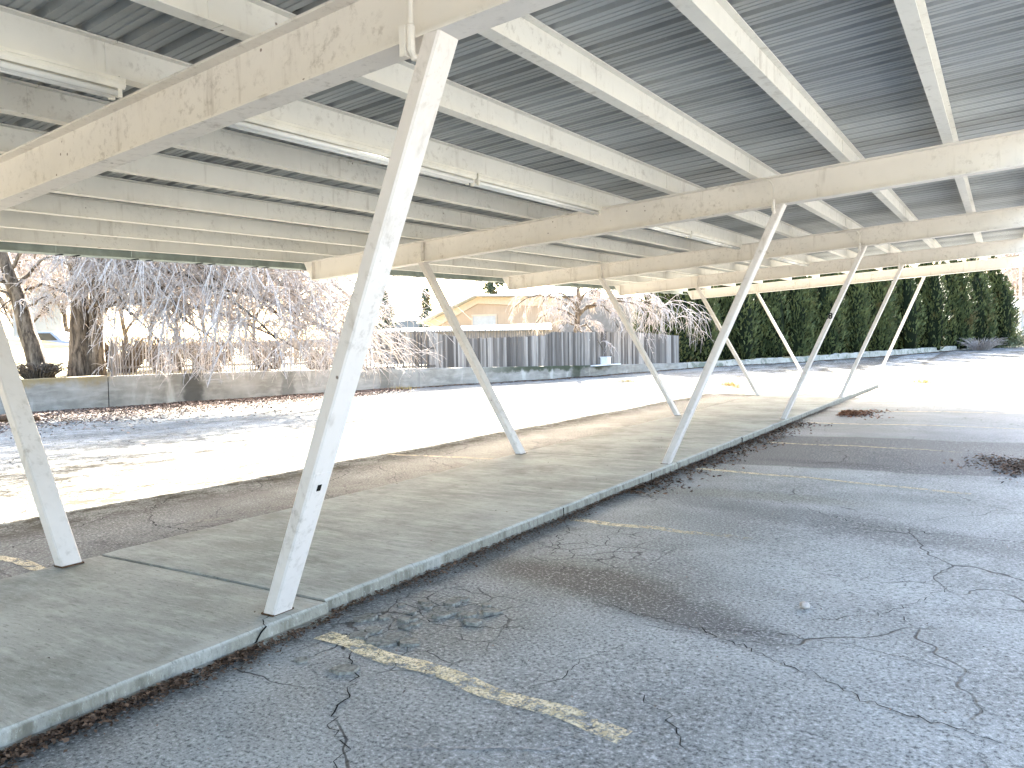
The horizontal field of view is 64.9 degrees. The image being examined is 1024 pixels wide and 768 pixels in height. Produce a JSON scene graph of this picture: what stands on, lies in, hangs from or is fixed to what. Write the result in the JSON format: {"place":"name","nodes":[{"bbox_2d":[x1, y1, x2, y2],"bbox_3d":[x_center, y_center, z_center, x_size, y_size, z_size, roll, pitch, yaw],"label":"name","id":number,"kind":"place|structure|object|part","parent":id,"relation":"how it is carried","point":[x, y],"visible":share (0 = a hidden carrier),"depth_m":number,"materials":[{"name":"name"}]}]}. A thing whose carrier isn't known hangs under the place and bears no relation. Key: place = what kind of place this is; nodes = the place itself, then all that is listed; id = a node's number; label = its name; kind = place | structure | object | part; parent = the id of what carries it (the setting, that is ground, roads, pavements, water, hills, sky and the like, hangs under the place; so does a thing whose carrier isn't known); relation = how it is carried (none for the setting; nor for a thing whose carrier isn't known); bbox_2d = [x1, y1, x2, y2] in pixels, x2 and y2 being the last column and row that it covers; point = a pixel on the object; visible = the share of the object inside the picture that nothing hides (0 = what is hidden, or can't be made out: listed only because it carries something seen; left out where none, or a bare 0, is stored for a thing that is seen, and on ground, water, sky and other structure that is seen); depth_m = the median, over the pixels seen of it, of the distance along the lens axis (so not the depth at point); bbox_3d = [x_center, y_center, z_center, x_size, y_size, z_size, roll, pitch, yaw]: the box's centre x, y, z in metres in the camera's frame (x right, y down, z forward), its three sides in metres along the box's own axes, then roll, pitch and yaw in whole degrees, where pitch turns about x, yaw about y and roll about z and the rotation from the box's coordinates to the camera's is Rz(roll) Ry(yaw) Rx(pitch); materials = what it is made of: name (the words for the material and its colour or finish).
{"place":"outdoors","nodes":[
{"label":"outdoors","id":0,"kind":"place"},
{"bbox_2d":[7,336,899,378],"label":"earth bank","id":1,"kind":"structure","parent":0,"point":[56,352],"depth_m":28.81,"materials":[{"name":"brown soil"}]},
{"bbox_2d":[0,252,51,336],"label":"bare tree","id":2,"kind":"object","parent":1,"relation":"on","point":[6,308],"visible":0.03,"depth_m":57.50,"materials":[{"name":"brown plant"}]},
{"bbox_2d":[3,269,61,336],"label":"white house","id":3,"kind":"structure","parent":1,"relation":"on","point":[42,326],"depth_m":56.98,"materials":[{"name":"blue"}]},
{"bbox_2d":[0,253,69,329],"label":"bare tree","id":4,"kind":"object","parent":1,"relation":"on","point":[41,314],"visible":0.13,"depth_m":42.78,"materials":[{"name":"brown plant"}]},
{"bbox_2d":[17,331,68,343],"bbox_3d":[-23.259,-1.941,40.779,4.243,1.449,1.610,-1,3,0],"label":"parked car","id":5,"kind":"object","parent":1,"relation":"on","point":[60,337],"visible":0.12,"depth_m":39.97,"materials":[{"name":"white paint"}]},
{"bbox_3d":[-23.587,-2.342,39.964,2.100,0.380,0.020,-1,3,0],"label":"window","id":6,"kind":"part","parent":5,"relation":"part of","materials":[{"name":"grey glass"}]},
{"bbox_2d":[16,361,71,378],"bbox_3d":[-13.004,-0.343,22.087,1.581,0.552,1.828,-2,3,-21],"label":"scrub","id":7,"kind":"object","parent":1,"relation":"on","point":[50,370],"visible":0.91,"depth_m":21.83,"materials":[{"name":"grey plant"}]},
{"bbox_2d":[0,252,102,377],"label":"leaning tree","id":8,"kind":"object","parent":1,"relation":"on","point":[33,349],"visible":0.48,"depth_m":22.21,"materials":[{"name":"grey plant"}]},
{"bbox_2d":[4,254,119,331],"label":"bare tree","id":9,"kind":"object","parent":1,"relation":"on","point":[64,320],"visible":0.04,"depth_m":52.40,"materials":[{"name":"brown plant"}]},
{"bbox_2d":[24,255,144,340],"bbox_3d":[-19.752,-5.011,37.886,5.917,8.853,5.486,-3,3,-29],"label":"bare tree","id":10,"kind":"object","parent":1,"relation":"on","point":[55,280],"visible":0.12,"depth_m":36.94,"materials":[{"name":"brown plant"}]},
{"bbox_2d":[107,306,147,351],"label":"bare tree","id":11,"kind":"object","parent":1,"relation":"on","point":[125,331],"visible":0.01,"depth_m":59.41,"materials":[{"name":"brown plant"}]},
{"bbox_2d":[105,334,159,372],"bbox_3d":[-12.056,-0.950,24.812,2.285,1.206,2.253,-2,3,-13],"label":"scrub","id":12,"kind":"object","parent":1,"relation":"on","point":[107,349],"visible":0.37,"depth_m":24.55,"materials":[{"name":"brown plant"}]},
{"bbox_2d":[132,293,178,344],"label":"bare tree","id":13,"kind":"object","parent":1,"relation":"on","point":[163,313],"depth_m":53.24,"materials":[{"name":"brown plant"}]},
{"bbox_2d":[123,262,197,349],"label":"bare tree","id":14,"kind":"object","parent":1,"relation":"on","point":[142,314],"depth_m":42.00,"materials":[{"name":"brown plant"}]},
{"bbox_2d":[133,334,202,370],"bbox_3d":[-11.148,-1.027,25.980,2.343,1.212,2.210,-1,3,-5],"label":"scrub","id":15,"kind":"object","parent":1,"relation":"on","point":[167,354],"visible":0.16,"depth_m":25.75,"materials":[{"name":"brown plant"}]},
{"bbox_2d":[186,335,240,369],"bbox_3d":[-10.076,-1.048,26.837,2.332,1.187,2.231,-2,3,-24],"label":"scrub","id":16,"kind":"object","parent":1,"relation":"on","point":[216,353],"visible":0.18,"depth_m":26.65,"materials":[{"name":"brown plant"}]},
{"bbox_2d":[174,266,252,337],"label":"bare tree","id":17,"kind":"object","parent":1,"relation":"on","point":[223,307],"visible":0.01,"depth_m":43.05,"materials":[{"name":"brown plant"}]},
{"bbox_2d":[0,255,465,396],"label":"weeping tree","id":18,"kind":"object","parent":1,"relation":"on","point":[126,280],"visible":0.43,"depth_m":21.30,"materials":[{"name":"grey plant"}]},
{"bbox_2d":[212,272,279,361],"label":"bare tree","id":19,"kind":"object","parent":1,"relation":"on","point":[242,316],"visible":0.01,"depth_m":56.43,"materials":[{"name":"brown plant"}]},
{"bbox_2d":[222,269,302,342],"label":"bare tree","id":20,"kind":"object","parent":1,"relation":"on","point":[253,313],"visible":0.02,"depth_m":49.14,"materials":[{"name":"brown plant"}]},
{"bbox_2d":[237,338,297,369],"bbox_3d":[-8.590,-1.093,28.343,2.171,1.186,2.118,-2,3,-20],"label":"scrub","id":21,"kind":"object","parent":1,"relation":"on","point":[269,356],"visible":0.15,"depth_m":28.00,"materials":[{"name":"brown plant"}]},
{"bbox_2d":[263,270,351,362],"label":"bare tree","id":22,"kind":"object","parent":1,"relation":"on","point":[305,297],"visible":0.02,"depth_m":47.92,"materials":[{"name":"brown plant"}]},
{"bbox_2d":[297,339,338,369],"bbox_3d":[-7.020,-1.101,29.696,2.301,1.210,2.166,-1,3,-1],"label":"scrub","id":23,"kind":"object","parent":1,"relation":"on","point":[318,356],"visible":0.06,"depth_m":29.48,"materials":[{"name":"brown plant"}]},
{"bbox_2d":[375,291,396,329],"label":"spruce tree","id":24,"kind":"object","parent":1,"relation":"on","point":[390,313],"visible":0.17,"depth_m":76.63,"materials":[{"name":"grey plant"}]},
{"bbox_2d":[417,286,432,327],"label":"spruce tree","id":25,"kind":"object","parent":1,"relation":"on","point":[426,303],"visible":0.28,"depth_m":83.07,"materials":[{"name":"green plant"}]},
{"bbox_2d":[375,323,551,363],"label":"white roofed shed","id":26,"kind":"structure","parent":1,"relation":"on","point":[506,328],"depth_m":46.15,"materials":[{"name":"grey paint"}]},
{"bbox_2d":[477,282,505,293],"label":"spruce tree","id":27,"kind":"object","parent":1,"relation":"on","point":[490,287],"visible":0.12,"depth_m":94.82,"materials":[{"name":"green plant"}]},
{"bbox_2d":[505,286,715,366],"bbox_3d":[4.881,-3.042,38.449,10.335,5.102,5.057,-1,3,-5],"label":"weeping tree","id":28,"kind":"object","parent":1,"relation":"on","point":[578,311],"visible":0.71,"depth_m":38.58,"materials":[{"name":"grey plant"}]},
{"bbox_2d":[633,289,698,362],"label":"evergreen tree","id":29,"kind":"object","parent":1,"relation":"on","point":[685,345],"visible":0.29,"depth_m":44.73,"materials":[{"name":"green plant"}]},
{"bbox_2d":[684,286,723,361],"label":"evergreen tree","id":30,"kind":"object","parent":1,"relation":"on","point":[704,349],"visible":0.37,"depth_m":45.59,"materials":[{"name":"green plant"}]},
{"bbox_2d":[715,283,761,359],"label":"evergreen tree","id":31,"kind":"object","parent":1,"relation":"on","point":[742,335],"visible":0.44,"depth_m":47.31,"materials":[{"name":"green plant"}]},
{"bbox_2d":[749,279,793,357],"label":"evergreen tree","id":32,"kind":"object","parent":1,"relation":"on","point":[770,344],"visible":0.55,"depth_m":49.05,"materials":[{"name":"green plant"}]},
{"bbox_2d":[777,276,822,355],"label":"evergreen tree","id":33,"kind":"object","parent":1,"relation":"on","point":[802,324],"visible":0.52,"depth_m":50.11,"materials":[{"name":"green plant"}]},
{"bbox_2d":[809,272,850,354],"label":"evergreen tree","id":34,"kind":"object","parent":1,"relation":"on","point":[833,342],"visible":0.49,"depth_m":51.64,"materials":[{"name":"green plant"}]},
{"bbox_2d":[840,270,876,352],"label":"evergreen tree","id":35,"kind":"object","parent":1,"relation":"on","point":[858,305],"visible":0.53,"depth_m":53.26,"materials":[{"name":"green plant"}]},
{"bbox_2d":[863,267,901,350],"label":"evergreen tree","id":36,"kind":"object","parent":1,"relation":"on","point":[883,335],"visible":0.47,"depth_m":55.46,"materials":[{"name":"green plant"}]},
{"bbox_2d":[888,265,927,349],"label":"evergreen tree","id":37,"kind":"object","parent":1,"relation":"on","point":[909,334],"visible":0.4,"depth_m":57.37,"materials":[{"name":"green plant"}]},
{"bbox_2d":[911,262,953,349],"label":"evergreen tree","id":38,"kind":"object","parent":1,"relation":"on","point":[931,290],"visible":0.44,"depth_m":59.33,"materials":[{"name":"green plant"}]},
{"bbox_2d":[939,259,978,348],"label":"evergreen tree","id":39,"kind":"object","parent":1,"relation":"on","point":[960,311],"visible":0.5,"depth_m":61.62,"materials":[{"name":"green plant"}]},
{"bbox_2d":[963,257,1001,344],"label":"evergreen tree","id":40,"kind":"object","parent":1,"relation":"on","point":[985,306],"visible":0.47,"depth_m":63.23,"materials":[{"name":"green plant"}]},
{"bbox_2d":[983,256,1022,346],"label":"evergreen tree","id":41,"kind":"object","parent":1,"relation":"on","point":[1007,300],"visible":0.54,"depth_m":65.33,"materials":[{"name":"green plant"}]},
{"bbox_2d":[0,256,1007,345],"label":"sky","id":42,"kind":"structure","parent":0,"point":[458,290],"materials":[{"name":"white"}]},
{"bbox_2d":[0,344,1023,767],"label":"asphalt lot","id":43,"kind":"structure","parent":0,"point":[782,680],"depth_m":5.20,"materials":[{"name":"grey asphalt"}]},
{"bbox_2d":[0,555,43,569],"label":"parking line","id":44,"kind":"object","parent":43,"relation":"on","point":[20,562],"visible":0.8,"depth_m":6.11,"materials":[{"name":"yellow paint"}]},
{"bbox_2d":[0,375,108,414],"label":"retaining wall","id":45,"kind":"structure","parent":43,"relation":"on","point":[59,393],"depth_m":21.76,"materials":[{"name":"concrete"}]},
{"bbox_2d":[0,592,386,767],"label":"kerb leaves","id":46,"kind":"object","parent":43,"relation":"on","point":[91,717],"visible":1,"depth_m":3.49,"materials":[{"name":"brown plant"}]},
{"bbox_2d":[0,388,413,444],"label":"leaf litter","id":47,"kind":"object","parent":43,"relation":"on","point":[148,408],"visible":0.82,"depth_m":21.60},
{"bbox_2d":[0,414,39,421],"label":"fallen branch","id":48,"kind":"object","parent":47,"relation":"on","point":[3,418],"visible":0.36,"depth_m":18.23,"materials":[{"name":"wood"}]},
{"bbox_2d":[107,363,686,406],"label":"retaining wall","id":49,"kind":"structure","parent":43,"relation":"on","point":[123,390],"depth_m":26.91,"materials":[{"name":"concrete"}]},
{"bbox_2d":[110,336,337,375],"bbox_3d":[-8.509,-0.808,25.905,0.242,1.503,8.438,2,4,43],"label":"picket fence","id":50,"kind":"object","parent":49,"relation":"on","point":[113,367],"visible":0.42,"depth_m":24.46,"materials":[{"name":"grey wood"}]},
{"bbox_2d":[363,327,678,369],"bbox_3d":[1.702,-1.437,36.140,20.196,2.134,0.340,-4,4,-45],"label":"board fence","id":51,"kind":"object","parent":49,"relation":"on","point":[553,348],"visible":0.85,"depth_m":35.21,"materials":[{"name":"grey wood"}]},
{"bbox_2d":[591,357,620,365],"bbox_3d":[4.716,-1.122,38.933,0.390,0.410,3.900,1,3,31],"label":"utility cabinet","id":52,"kind":"object","parent":49,"relation":"on","point":[604,361],"visible":0.89,"depth_m":38.37,"materials":[{"name":"white metal"}]},
{"bbox_2d":[0,406,834,767],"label":"kerb litter","id":53,"kind":"object","parent":43,"relation":"on","point":[380,592],"visible":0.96,"depth_m":5.05,"materials":[{"name":"brown plant"}]},
{"bbox_2d":[0,383,877,753],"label":"walkway","id":54,"kind":"structure","parent":43,"relation":"on","point":[128,623],"depth_m":5.63,"materials":[{"name":"concrete"}]},
{"bbox_2d":[0,0,1023,616],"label":"carport","id":55,"kind":"object","parent":54,"relation":"on","point":[848,138],"visible":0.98,"depth_m":6.65,"materials":[{"name":"beige paint"}]},
{"bbox_2d":[0,46,125,100],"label":"strip light","id":56,"kind":"object","parent":55,"relation":"attached to","point":[44,69],"visible":1,"depth_m":4.26,"materials":[{"name":"metal"}]},
{"bbox_2d":[227,115,476,184],"bbox_3d":[-1.153,-1.830,6.374,0.116,0.178,2.980,1,3,31],"label":"strip light","id":57,"kind":"object","parent":55,"relation":"attached to","point":[278,129],"visible":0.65,"depth_m":6.01,"materials":[{"name":"metal"}]},
{"bbox_2d":[470,173,601,215],"bbox_3d":[0.347,-2.047,8.848,0.116,0.172,2.760,1,3,31],"label":"strip light","id":58,"kind":"object","parent":55,"relation":"attached to","point":[504,186],"visible":0.88,"depth_m":8.58,"materials":[{"name":"plastic"}]},
{"bbox_2d":[649,225,690,237],"bbox_3d":[2.044,-2.291,11.645,0.116,0.176,3.000,1,3,31],"label":"strip light","id":59,"kind":"object","parent":55,"relation":"attached to","point":[675,230],"visible":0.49,"depth_m":12.26,"materials":[{"name":"plastic"}]},
{"bbox_2d":[686,231,741,249],"bbox_3d":[3.586,-2.511,14.187,0.116,0.173,2.900,1,3,31],"label":"strip light","id":60,"kind":"object","parent":55,"relation":"attached to","point":[694,235],"visible":0.89,"depth_m":13.98,"materials":[{"name":"plastic"}]},
{"bbox_2d":[779,256,808,266],"bbox_3d":[6.878,-2.980,19.616,0.116,0.173,2.970,1,3,31],"label":"strip light","id":61,"kind":"object","parent":55,"relation":"attached to","point":[794,261],"visible":0.88,"depth_m":19.52,"materials":[{"name":"plastic"}]},
{"bbox_2d":[387,454,492,458],"bbox_3d":[-1.047,1.044,11.598,1.715,0.007,0.140,0,3,24],"label":"parking line","id":62,"kind":"object","parent":43,"relation":"on","point":[441,456],"visible":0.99,"depth_m":11.59,"materials":[{"name":"yellow paint"}]},
{"bbox_2d":[314,632,631,743],"bbox_3d":[-0.290,1.417,3.886,1.922,0.015,0.169,1,4,37],"label":"parking line","id":63,"kind":"object","parent":43,"relation":"on","point":[455,677],"visible":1,"depth_m":3.80,"materials":[{"name":"yellow paint"}]},
{"bbox_2d":[43,487,1013,766],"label":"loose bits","id":64,"kind":"object","parent":43,"relation":"on","point":[687,667],"visible":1,"depth_m":4.36,"materials":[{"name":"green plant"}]},
{"bbox_2d":[619,379,637,381],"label":"grass tuft","id":65,"kind":"object","parent":43,"relation":"on","point":[627,380],"visible":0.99,"depth_m":32.78,"materials":[{"name":"plant"}]},
{"bbox_2d":[570,518,713,535],"bbox_3d":[1.240,1.238,6.892,1.611,0.007,0.153,1,3,30],"label":"parking line","id":66,"kind":"object","parent":43,"relation":"on","point":[658,528],"visible":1,"depth_m":6.98,"materials":[{"name":"yellow paint"}]},
{"bbox_2d":[371,350,959,389],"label":"dirt debris","id":67,"kind":"object","parent":43,"relation":"on","point":[662,370],"visible":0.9,"depth_m":40.10,"materials":[{"name":"brown soil"}]},
{"bbox_2d":[622,421,831,495],"bbox_3d":[3.609,0.943,11.792,0.824,0.056,8.243,1,3,31],"label":"kerb debris","id":68,"kind":"object","parent":43,"relation":"on","point":[723,453],"visible":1,"depth_m":10.66,"materials":[{"name":"brown plant"}]},
{"bbox_2d":[717,379,739,385],"bbox_3d":[7.778,-0.084,28.654,0.938,0.266,1.252,-1,3,5],"label":"grass tuft","id":69,"kind":"object","parent":43,"relation":"on","point":[729,383],"visible":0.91,"depth_m":28.55,"materials":[{"name":"plant"}]},
{"bbox_2d":[800,601,809,609],"bbox_3d":[1.747,1.318,4.805,0.051,0.048,0.055,-2,3,-28],"label":"stone","id":70,"kind":"object","parent":43,"relation":"on","point":[804,605],"visible":1,"depth_m":4.79,"materials":[{"name":"white stone"}]},
{"bbox_2d":[684,346,970,367],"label":"kerb wall","id":71,"kind":"structure","parent":43,"relation":"on","point":[731,362],"depth_m":49.88,"materials":[{"name":"grey concrete"}]},
{"bbox_2d":[697,468,970,493],"bbox_3d":[3.512,1.091,9.185,3.019,0.021,0.155,1,4,38],"label":"parking line","id":72,"kind":"object","parent":43,"relation":"on","point":[825,479],"visible":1,"depth_m":9.14,"materials":[{"name":"yellow paint"}]},
{"bbox_2d":[767,442,954,451],"bbox_3d":[5.117,0.924,11.881,2.650,0.015,0.150,1,3,31],"label":"parking line","id":73,"kind":"object","parent":43,"relation":"on","point":[851,445],"visible":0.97,"depth_m":11.91,"materials":[{"name":"yellow paint"}]},
{"bbox_2d":[837,409,897,419],"bbox_3d":[7.521,0.604,16.957,1.178,0.098,2.712,1,3,31],"label":"leaf pile","id":74,"kind":"object","parent":43,"relation":"on","point":[855,413],"visible":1,"depth_m":16.82,"materials":[{"name":"brown plant"}]},
{"bbox_2d":[811,422,1014,428],"bbox_3d":[7.357,0.754,14.613,3.662,0.024,0.166,0,3,27],"label":"parking line","id":75,"kind":"object","parent":43,"relation":"on","point":[906,424],"visible":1,"depth_m":14.78,"materials":[{"name":"yellow paint"}]},
{"bbox_2d":[910,376,940,383],"bbox_3d":[14.491,-0.160,28.511,1.013,0.225,1.265,-1,3,-11],"label":"grass tuft","id":76,"kind":"object","parent":43,"relation":"on","point":[922,381],"visible":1,"depth_m":28.40,"materials":[{"name":"plant"}]},
{"bbox_2d":[857,410,1020,413],"bbox_3d":[9.202,0.597,17.174,4.169,0.016,0.165,0,3,26],"label":"parking line","id":77,"kind":"object","parent":43,"relation":"on","point":[937,411],"visible":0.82,"depth_m":17.33,"materials":[{"name":"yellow paint"}]},
{"bbox_2d":[959,337,1006,349],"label":"thicket","id":78,"kind":"object","parent":43,"relation":"on","point":[974,345],"visible":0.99,"depth_m":60.85,"materials":[{"name":"grey plant"}]},
{"bbox_2d":[943,453,1023,482],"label":"leaf patch","id":79,"kind":"object","parent":43,"relation":"on","point":[1014,466],"visible":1,"depth_m":9.96,"materials":[{"name":"brown plant"}]},
{"bbox_2d":[108,289,1023,349],"bbox_3d":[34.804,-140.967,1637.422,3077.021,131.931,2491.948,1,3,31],"label":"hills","id":80,"kind":"structure","parent":0,"point":[410,324],"depth_m":1878.68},
{"bbox_3d":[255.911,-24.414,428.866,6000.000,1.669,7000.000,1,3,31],"label":"ground","id":81,"kind":"structure","parent":0,"visible":0},
{"bbox_2d":[417,290,643,332],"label":"peach house","id":82,"kind":"structure","parent":81,"relation":"on","point":[482,309],"depth_m":62.89,"materials":[{"name":"beige paint"}]},
{"bbox_2d":[471,314,496,325],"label":"window","id":83,"kind":"structure","parent":82,"relation":"in","point":[479,319],"depth_m":63.81,"materials":[{"name":"white glass"}]},
{"bbox_2d":[978,253,1023,295],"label":"bare tree","id":84,"kind":"object","parent":81,"relation":"on","point":[1001,256],"visible":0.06,"depth_m":99.11,"materials":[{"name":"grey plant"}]},
{"bbox_2d":[986,253,1023,311],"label":"bare tree","id":85,"kind":"object","parent":81,"relation":"on","point":[1015,273],"visible":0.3,"depth_m":89.95,"materials":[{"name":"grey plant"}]},
{"bbox_2d":[993,332,1023,347],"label":"bush","id":86,"kind":"object","parent":81,"relation":"on","point":[1014,342],"visible":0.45,"depth_m":65.38,"materials":[{"name":"green plant"}]},
{"bbox_2d":[1008,255,1021,331],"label":"utility pole","id":87,"kind":"object","parent":81,"relation":"on","point":[1020,289],"visible":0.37,"depth_m":80.84,"materials":[{"name":"white wood"}]},
{"bbox_2d":[1013,296,1023,334],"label":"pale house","id":88,"kind":"structure","parent":81,"relation":"on","point":[1022,320],"depth_m":92.75,"materials":[{"name":"white"}]},
{"bbox_2d":[1016,326,1023,345],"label":"bush","id":89,"kind":"object","parent":81,"relation":"on","point":[1021,332],"visible":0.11,"depth_m":69.97,"materials":[{"name":"green plant"}]}
]}

